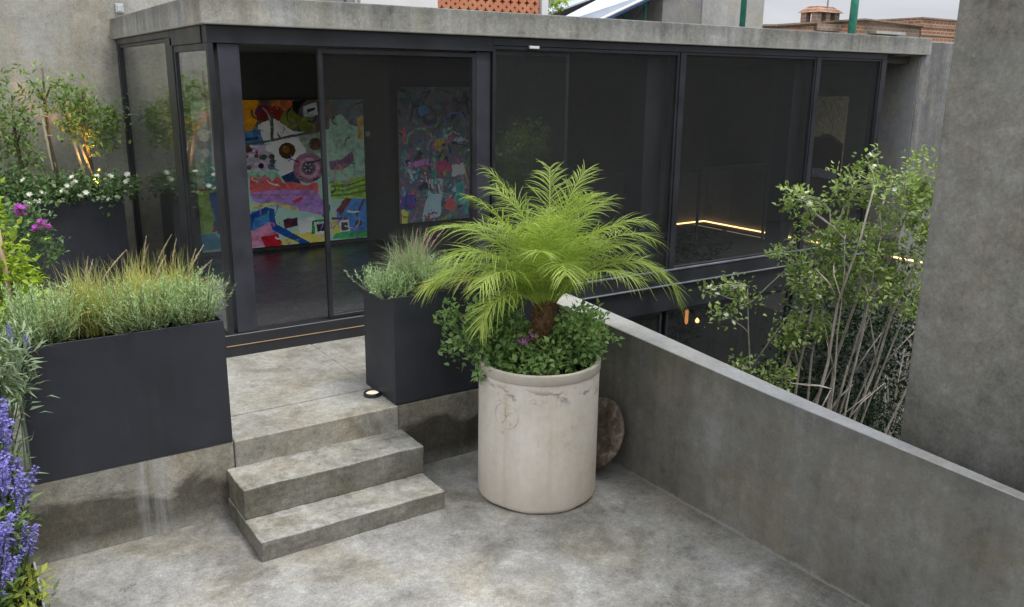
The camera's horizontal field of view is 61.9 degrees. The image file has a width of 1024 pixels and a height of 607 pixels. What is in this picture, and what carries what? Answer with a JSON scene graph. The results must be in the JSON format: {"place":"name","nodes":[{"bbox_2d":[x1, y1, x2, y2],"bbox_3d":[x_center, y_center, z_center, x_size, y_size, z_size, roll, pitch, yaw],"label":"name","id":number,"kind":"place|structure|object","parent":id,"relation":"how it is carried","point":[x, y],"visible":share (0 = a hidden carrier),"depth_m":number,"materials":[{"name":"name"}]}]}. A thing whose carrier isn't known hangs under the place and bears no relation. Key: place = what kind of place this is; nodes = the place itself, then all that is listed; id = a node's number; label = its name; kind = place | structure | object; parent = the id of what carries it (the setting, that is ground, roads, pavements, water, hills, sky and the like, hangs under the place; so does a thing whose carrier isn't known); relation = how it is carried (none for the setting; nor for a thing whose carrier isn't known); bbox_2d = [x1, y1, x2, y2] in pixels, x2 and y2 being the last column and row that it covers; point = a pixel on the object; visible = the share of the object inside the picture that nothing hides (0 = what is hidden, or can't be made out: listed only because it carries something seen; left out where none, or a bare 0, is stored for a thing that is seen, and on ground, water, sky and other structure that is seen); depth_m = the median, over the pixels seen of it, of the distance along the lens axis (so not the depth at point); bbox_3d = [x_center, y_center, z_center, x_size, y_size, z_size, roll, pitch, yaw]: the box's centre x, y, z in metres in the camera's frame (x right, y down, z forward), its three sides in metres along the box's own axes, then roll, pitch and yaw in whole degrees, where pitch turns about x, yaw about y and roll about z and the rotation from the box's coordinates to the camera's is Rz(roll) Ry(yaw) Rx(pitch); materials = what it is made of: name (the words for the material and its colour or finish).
{"place":"outdoors","nodes":[
{"label":"outdoors","id":0,"kind":"place"},
{"bbox_2d":[0,274,397,475],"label":"landing","id":1,"kind":"object","parent":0,"point":[290,400],"visible":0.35,"depth_m":5.74,"materials":[{"name":"grey concrete"}]},
{"bbox_2d":[0,230,12,325],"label":"stake","id":2,"kind":"object","parent":1,"relation":"on","point":[2,257],"visible":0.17,"depth_m":4.89,"materials":[{"name":"brown wood"}]},
{"bbox_2d":[0,177,53,428],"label":"lime bush","id":3,"kind":"object","parent":1,"relation":"on","point":[13,265],"visible":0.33,"depth_m":5.00,"materials":[{"name":"green plant"}]},
{"bbox_2d":[0,192,70,318],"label":"purple bush","id":4,"kind":"object","parent":1,"relation":"on","point":[39,223],"visible":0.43,"depth_m":6.43,"materials":[{"name":"green plant"}]},
{"bbox_2d":[12,190,131,297],"bbox_3d":[-4.417,-0.608,8.580,0.940,0.955,0.550,-9,18,-33],"label":"planter","id":5,"kind":"object","parent":1,"relation":"on","point":[91,230],"visible":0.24,"depth_m":8.38,"materials":[{"name":"grey metal"}]},
{"bbox_2d":[0,63,55,199],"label":"courtyard tree","id":6,"kind":"object","parent":5,"relation":"on","point":[19,154],"visible":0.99,"depth_m":8.18,"materials":[{"name":"green plant"}]},
{"bbox_2d":[4,59,71,184],"bbox_3d":[-4.581,-1.688,8.356,0.555,1.368,0.453,-6,16,-23],"label":"courtyard tree","id":7,"kind":"object","parent":5,"relation":"on","point":[42,94],"visible":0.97,"depth_m":8.30,"materials":[{"name":"green plant"}]},
{"bbox_2d":[40,108,60,197],"bbox_3d":[-4.551,-1.462,8.410,0.058,0.902,0.092,8,16,26],"label":"stake","id":8,"kind":"object","parent":5,"relation":"on","point":[42,116],"visible":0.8,"depth_m":8.36,"materials":[{"name":"brown wood"}]},
{"bbox_2d":[0,154,154,225],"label":"flowers","id":9,"kind":"object","parent":5,"relation":"on","point":[56,191],"visible":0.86,"depth_m":8.20,"materials":[{"name":"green plant"}]},
{"bbox_2d":[72,139,90,196],"bbox_3d":[-4.302,-1.349,8.540,0.128,0.585,0.030,-9,18,-33],"label":"stake","id":10,"kind":"object","parent":5,"relation":"on","point":[77,153],"visible":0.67,"depth_m":8.49,"materials":[{"name":"brown wood"}]},
{"bbox_2d":[38,68,132,191],"bbox_3d":[-4.258,-1.704,8.594,0.840,1.285,0.640,-9,18,-33],"label":"courtyard tree","id":11,"kind":"object","parent":5,"relation":"on","point":[74,107],"visible":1,"depth_m":8.50,"materials":[{"name":"green plant"}]},
{"bbox_2d":[78,142,95,187],"bbox_3d":[-4.244,-1.343,8.581,0.167,0.557,0.030,-9,18,-33],"label":"stake","id":12,"kind":"object","parent":5,"relation":"on","point":[85,157],"visible":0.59,"depth_m":8.53,"materials":[{"name":"brown wood"}]},
{"bbox_2d":[96,185,103,195],"bbox_3d":[-4.081,-1.117,8.456,0.070,0.100,0.070,-9,18,-33],"label":"garden uplight","id":13,"kind":"object","parent":5,"relation":"on","point":[99,186],"visible":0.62,"depth_m":8.43,"materials":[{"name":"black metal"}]},
{"bbox_2d":[10,312,232,483],"bbox_3d":[-2.245,0.479,4.947,1.049,0.757,0.488,-9,18,-33],"label":"planter","id":14,"kind":"object","parent":1,"relation":"on","point":[128,398],"visible":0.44,"depth_m":4.73,"materials":[{"name":"grey metal"}]},
{"bbox_2d":[0,276,93,346],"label":"rosemary bush","id":15,"kind":"object","parent":14,"relation":"on","point":[63,332],"visible":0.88,"depth_m":4.54,"materials":[{"name":"green plant"}]},
{"bbox_2d":[5,251,151,338],"bbox_3d":[-2.361,-0.052,4.691,0.953,0.451,0.919,-9,18,-33],"label":"grass clump","id":16,"kind":"object","parent":14,"relation":"on","point":[91,328],"visible":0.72,"depth_m":4.69,"materials":[{"name":"green plant"}]},
{"bbox_2d":[88,275,183,334],"bbox_3d":[-2.096,0.004,4.769,0.544,0.331,0.434,-9,18,-33],"label":"rosemary bush","id":17,"kind":"object","parent":14,"relation":"on","point":[123,325],"visible":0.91,"depth_m":4.73,"materials":[{"name":"green plant"}]},
{"bbox_2d":[80,234,213,328],"bbox_3d":[-2.116,-0.143,4.897,0.848,0.528,0.853,-9,18,-33],"label":"grass clump","id":18,"kind":"object","parent":14,"relation":"on","point":[137,278],"visible":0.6,"depth_m":4.86,"materials":[{"name":"green plant"}]},
{"bbox_2d":[153,239,227,323],"bbox_3d":[-1.944,-0.147,5.038,0.608,0.466,0.616,-2,15,-10],"label":"grass clump","id":19,"kind":"object","parent":14,"relation":"on","point":[180,270],"visible":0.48,"depth_m":5.03,"materials":[{"name":"green plant"}]},
{"bbox_2d":[150,265,235,325],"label":"rosemary bush","id":20,"kind":"object","parent":14,"relation":"on","point":[190,314],"visible":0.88,"depth_m":4.89,"materials":[{"name":"green plant"}]},
{"bbox_2d":[363,389,380,397],"bbox_3d":[-0.965,0.622,5.892,0.120,0.028,0.120,-9,18,-33],"label":"landing lamp","id":21,"kind":"object","parent":1,"relation":"on","point":[372,393],"visible":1,"depth_m":5.87,"materials":[{"name":"black metal"}]},
{"bbox_2d":[363,265,556,404],"bbox_3d":[-0.354,0.183,6.165,1.323,0.735,0.478,-9,18,-33],"label":"planter","id":22,"kind":"object","parent":1,"relation":"on","point":[405,360],"visible":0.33,"depth_m":5.77,"materials":[{"name":"grey metal"}]},
{"bbox_2d":[343,256,431,298],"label":"rosemary bush","id":23,"kind":"object","parent":22,"relation":"on","point":[386,285],"visible":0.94,"depth_m":5.68,"materials":[{"name":"green plant"}]},
{"bbox_2d":[353,228,470,294],"bbox_3d":[-0.662,-0.311,5.816,0.902,0.468,0.995,-9,18,-33],"label":"grass clump","id":24,"kind":"object","parent":22,"relation":"on","point":[415,255],"visible":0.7,"depth_m":5.81,"materials":[{"name":"green plant"}]},
{"bbox_2d":[402,249,466,292],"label":"rosemary bush","id":25,"kind":"object","parent":22,"relation":"on","point":[424,267],"visible":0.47,"depth_m":5.78,"materials":[{"name":"green plant"}]},
{"bbox_2d":[319,0,355,2],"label":"grey wall panel","id":26,"kind":"structure","parent":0,"point":[352,1],"depth_m":13.01,"materials":[{"name":"grey concrete"}]},
{"bbox_2d":[356,0,437,7],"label":"white wall panel","id":27,"kind":"structure","parent":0,"point":[426,3],"depth_m":13.60,"materials":[{"name":"paint"}]},
{"bbox_2d":[36,450,865,606],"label":"patio floor","id":28,"kind":"structure","parent":0,"point":[620,537],"depth_m":4.71,"materials":[{"name":"grey concrete"}]},
{"bbox_2d":[10,565,41,606],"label":"flower bed","id":29,"kind":"object","parent":28,"relation":"on","point":[38,602],"depth_m":4.38,"materials":[{"name":"green plant"}]},
{"bbox_2d":[0,512,26,606],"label":"salvia","id":30,"kind":"object","parent":29,"relation":"on","point":[4,570],"visible":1,"depth_m":3.88,"materials":[{"name":"purple plant"}]},
{"bbox_2d":[0,396,39,571],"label":"salvia","id":31,"kind":"object","parent":29,"relation":"on","point":[4,421],"visible":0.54,"depth_m":4.32,"materials":[{"name":"purple plant"}]},
{"bbox_2d":[0,318,58,568],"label":"silver plant","id":32,"kind":"object","parent":29,"relation":"on","point":[11,396],"visible":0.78,"depth_m":4.31,"materials":[{"name":"green plant"}]},
{"bbox_2d":[0,450,60,606],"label":"salvia","id":33,"kind":"object","parent":29,"relation":"on","point":[5,487],"visible":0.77,"depth_m":4.14,"materials":[{"name":"purple plant"}]},
{"bbox_2d":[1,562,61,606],"bbox_3d":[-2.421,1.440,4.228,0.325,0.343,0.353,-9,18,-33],"label":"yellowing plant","id":34,"kind":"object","parent":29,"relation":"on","point":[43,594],"visible":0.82,"depth_m":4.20,"materials":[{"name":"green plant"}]},
{"bbox_2d":[33,562,44,606],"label":"bed edging","id":35,"kind":"object","parent":28,"relation":"on","point":[40,590],"visible":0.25,"depth_m":4.42,"materials":[{"name":"metal"}]},
{"bbox_2d":[15,387,478,567],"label":"retaining wall","id":36,"kind":"structure","parent":28,"relation":"on","point":[80,514],"depth_m":4.95,"materials":[{"name":"grey concrete"}]},
{"bbox_2d":[227,429,443,561],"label":"concrete steps","id":37,"kind":"structure","parent":28,"relation":"on","point":[279,507],"depth_m":5.13,"materials":[{"name":"grey concrete"}]},
{"bbox_2d":[478,339,600,513],"bbox_3d":[0.168,0.772,5.526,0.779,0.906,0.780,-9,18,-33],"label":"cement pot","id":38,"kind":"object","parent":28,"relation":"on","point":[537,441],"visible":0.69,"depth_m":5.21,"materials":[{"name":"concrete"}]},
{"bbox_2d":[432,286,624,382],"bbox_3d":[0.101,0.198,5.387,1.228,0.630,0.770,1,15,2],"label":"pot shrub","id":39,"kind":"object","parent":38,"relation":"on","point":[508,341],"visible":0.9,"depth_m":5.31,"materials":[{"name":"green plant"}]},
{"bbox_2d":[412,159,687,368],"bbox_3d":[0.225,-0.218,5.319,1.691,1.317,1.495,-9,18,-33],"label":"palm","id":40,"kind":"object","parent":38,"relation":"on","point":[548,279],"visible":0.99,"depth_m":5.17,"materials":[{"name":"green plant"}]},
{"bbox_2d":[596,397,624,469],"bbox_3d":[0.590,0.893,5.863,0.055,0.504,0.503,21,2,-34],"label":"stone lid","id":41,"kind":"object","parent":28,"relation":"on","point":[610,429],"visible":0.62,"depth_m":5.75,"materials":[{"name":"grey stone"}]},
{"bbox_2d":[438,0,538,13],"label":"breeze block screen","id":42,"kind":"object","parent":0,"point":[524,6],"visible":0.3,"depth_m":14.62,"materials":[{"name":"brick"}]},
{"bbox_2d":[110,0,932,424],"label":"glass pavilion","id":43,"kind":"structure","parent":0,"point":[642,104],"depth_m":9.38,"materials":[{"name":"glass"}]},
{"bbox_2d":[119,39,168,283],"bbox_3d":[-3.440,-1.310,8.199,0.040,2.298,2.076,-9,18,-33],"label":"window","id":44,"kind":"structure","parent":43,"relation":"in","point":[122,53],"depth_m":8.92,"materials":[{"name":"black metal"}]},
{"bbox_2d":[173,43,233,334],"bbox_3d":[-2.446,-0.888,6.764,0.040,2.231,1.028,-9,18,-33],"label":"window","id":45,"kind":"structure","parent":43,"relation":"in","point":[208,47],"depth_m":6.50,"materials":[{"name":"black metal"}]},
{"bbox_2d":[190,100,366,252],"bbox_3d":[-2.733,-1.517,9.999,2.170,1.690,0.030,-9,18,-33],"label":"painting","id":46,"kind":"object","parent":43,"relation":"attached to","point":[283,152],"visible":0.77,"depth_m":10.07,"materials":[{"name":"paint"}]},
{"bbox_2d":[316,48,475,318],"bbox_3d":[-0.920,-1.011,7.204,1.417,2.150,0.040,-9,18,-33],"label":"sliding door","id":47,"kind":"structure","parent":43,"relation":"in","point":[319,51],"depth_m":6.99,"materials":[{"name":"black metal"}]},
{"bbox_2d":[397,87,469,223],"bbox_3d":[-0.998,-1.929,11.083,1.045,1.715,0.030,-9,18,-33],"label":"painting","id":48,"kind":"object","parent":43,"relation":"attached to","point":[434,153],"visible":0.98,"depth_m":11.05,"materials":[{"name":"paint"}]},
{"bbox_2d":[495,51,569,239],"bbox_3d":[0.161,-1.202,7.935,0.835,2.178,0.040,-9,18,-33],"label":"sliding door","id":49,"kind":"structure","parent":43,"relation":"in","point":[506,53],"depth_m":7.94,"materials":[{"name":"black metal"}]},
{"bbox_2d":[490,46,679,281],"bbox_3d":[0.739,-1.298,8.243,2.223,2.220,0.040,-9,18,-33],"label":"window","id":50,"kind":"structure","parent":43,"relation":"in","point":[493,54],"depth_m":8.13,"materials":[{"name":"black metal"}]},
{"bbox_2d":[626,312,661,333],"bbox_3d":[0.690,1.568,8.998,2.180,2.775,0.040,-9,18,-33],"label":"window","id":51,"kind":"structure","parent":43,"relation":"in","point":[659,315],"depth_m":9.20,"materials":[{"name":"black metal"}]},
{"bbox_2d":[541,163,769,257],"bbox_3d":[2.014,-1.203,11.271,4.000,1.129,0.030,-9,18,-33],"label":"balustrade","id":52,"kind":"object","parent":43,"relation":"on","point":[699,194],"visible":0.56,"depth_m":11.54,"materials":[{"name":"metal"}]},
{"bbox_2d":[685,310,688,323],"bbox_3d":[2.146,0.019,10.442,0.042,0.490,0.041,-9,18,-33],"label":"pendant lamp","id":53,"kind":"object","parent":43,"relation":"hanging from","point":[686,315],"visible":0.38,"depth_m":10.46,"materials":[{"name":"orange metal"}]},
{"bbox_2d":[622,0,764,27],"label":"concrete block","id":54,"kind":"structure","parent":43,"relation":"on","point":[718,12],"depth_m":17.27,"materials":[{"name":"grey concrete"}]},
{"bbox_2d":[694,308,699,325],"bbox_3d":[2.304,0.015,10.549,0.123,0.533,0.123,-9,18,-33],"label":"pendant lamp","id":55,"kind":"object","parent":43,"relation":"hanging from","point":[697,312],"visible":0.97,"depth_m":10.57,"materials":[{"name":"yellow glass"}]},
{"bbox_2d":[663,288,789,383],"bbox_3d":[2.497,1.282,10.166,2.040,2.775,0.040,-9,18,-33],"label":"window","id":56,"kind":"structure","parent":43,"relation":"in","point":[665,320],"depth_m":9.75,"materials":[{"name":"black metal"}]},
{"bbox_2d":[739,0,746,26],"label":"green post","id":57,"kind":"object","parent":43,"relation":"on","point":[743,8],"depth_m":16.73,"materials":[{"name":"metal"}]},
{"bbox_2d":[673,53,816,267],"bbox_3d":[2.582,-1.590,9.434,2.065,2.220,0.040,-9,18,-33],"label":"window","id":58,"kind":"structure","parent":43,"relation":"in","point":[700,54],"depth_m":9.71,"materials":[{"name":"black metal"}]},
{"bbox_2d":[810,96,849,180],"bbox_3d":[4.435,-2.320,11.972,0.030,1.150,0.520,-9,18,-33],"label":"painting","id":59,"kind":"object","parent":43,"relation":"attached to","point":[830,128],"visible":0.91,"depth_m":11.93,"materials":[{"name":"fabric"}]},
{"bbox_2d":[782,272,888,424],"bbox_3d":[4.224,1.009,11.283,1.990,2.775,0.040,-9,18,-33],"label":"window","id":60,"kind":"structure","parent":43,"relation":"in","point":[791,296],"depth_m":10.61,"materials":[{"name":"black metal"}]},
{"bbox_2d":[802,58,881,248],"bbox_3d":[3.983,-1.811,10.339,1.160,2.220,0.040,-9,18,-33],"label":"window","id":61,"kind":"structure","parent":43,"relation":"in","point":[845,59],"depth_m":10.46,"materials":[{"name":"black metal"}]},
{"bbox_2d":[848,0,858,33],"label":"green post","id":62,"kind":"object","parent":43,"relation":"on","point":[853,15],"visible":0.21,"depth_m":32.57,"materials":[{"name":"metal"}]},
{"bbox_2d":[548,0,571,14],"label":"roof plant","id":63,"kind":"object","parent":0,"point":[556,5],"visible":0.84,"depth_m":15.49,"materials":[{"name":"green plant"}]},
{"bbox_2d":[548,0,618,18],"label":"grey neighbour wall","id":64,"kind":"structure","parent":0,"point":[565,12],"depth_m":16.92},
{"bbox_2d":[548,0,649,18],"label":"sloping sheet","id":65,"kind":"object","parent":64,"relation":"attached to","point":[598,8],"visible":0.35,"depth_m":15.89,"materials":[{"name":"white paint"}]},
{"bbox_2d":[538,0,547,14],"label":"white post","id":66,"kind":"object","parent":65,"relation":"attached to","point":[543,7],"depth_m":15.11,"materials":[{"name":"paint"}]},
{"bbox_2d":[601,0,650,20],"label":"steel trestle","id":67,"kind":"object","parent":65,"relation":"attached to","point":[644,9],"visible":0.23,"depth_m":16.49,"materials":[{"name":"white paint"}]},
{"bbox_2d":[688,143,937,439],"bbox_3d":[2.586,0.904,7.788,2.155,4.760,1.761,3,15,7],"label":"tall shrub","id":68,"kind":"object","parent":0,"point":[798,331],"visible":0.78,"depth_m":6.94,"materials":[{"name":"green plant"}]},
{"bbox_2d":[762,18,923,37],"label":"brick house","id":69,"kind":"structure","parent":0,"point":[883,28],"depth_m":34.23,"materials":[{"name":"brown brick"}]},
{"bbox_2d":[798,6,842,31],"bbox_3d":[11.945,-11.019,33.060,1.530,0.900,1.000,-9,18,-33],"label":"roof turret","id":70,"kind":"object","parent":69,"relation":"on","point":[821,13],"visible":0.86,"depth_m":32.74,"materials":[{"name":"brick"}]},
{"bbox_2d":[868,17,956,42],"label":"brick block","id":71,"kind":"structure","parent":69,"relation":"attached to","point":[939,30],"depth_m":36.83,"materials":[{"name":"brown brick"}]},
{"bbox_2d":[795,244,920,437],"bbox_3d":[3.901,1.246,8.882,2.496,3.578,2.246,-9,18,-33],"label":"dark shrub","id":72,"kind":"object","parent":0,"point":[895,393],"visible":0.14,"depth_m":8.63,"materials":[{"name":"green plant"}]},
{"bbox_2d":[763,0,959,23],"label":"sky","id":73,"kind":"structure","parent":0,"point":[775,11],"materials":[{"name":"white"}]},
{"label":"ground","id":74,"kind":"structure","parent":0,"visible":0},
{"bbox_2d":[0,0,173,286],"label":"courtyard wall","id":75,"kind":"structure","parent":74,"relation":"on","point":[74,37],"depth_m":8.64,"materials":[{"name":"grey concrete"}]},
{"bbox_2d":[115,3,123,12],"bbox_3d":[-4.029,-3.032,8.763,0.080,0.090,0.031,-9,18,-33],"label":"wall lamp","id":76,"kind":"object","parent":75,"relation":"attached to","point":[119,8],"visible":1,"depth_m":8.75,"materials":[{"name":"grey plastic"}]},
{"bbox_2d":[556,293,1023,606],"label":"parapet wall","id":77,"kind":"structure","parent":74,"relation":"on","point":[865,515],"depth_m":4.58,"materials":[{"name":"grey concrete"}]},
{"bbox_2d":[707,42,953,438],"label":"boundary wall","id":78,"kind":"structure","parent":74,"relation":"on","point":[914,100],"depth_m":11.38,"materials":[{"name":"grey concrete"}]},
{"bbox_2d":[900,0,1023,492],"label":"concrete tower","id":79,"kind":"structure","parent":74,"relation":"on","point":[964,404],"depth_m":3.83,"materials":[{"name":"grey concrete"}]}
]}

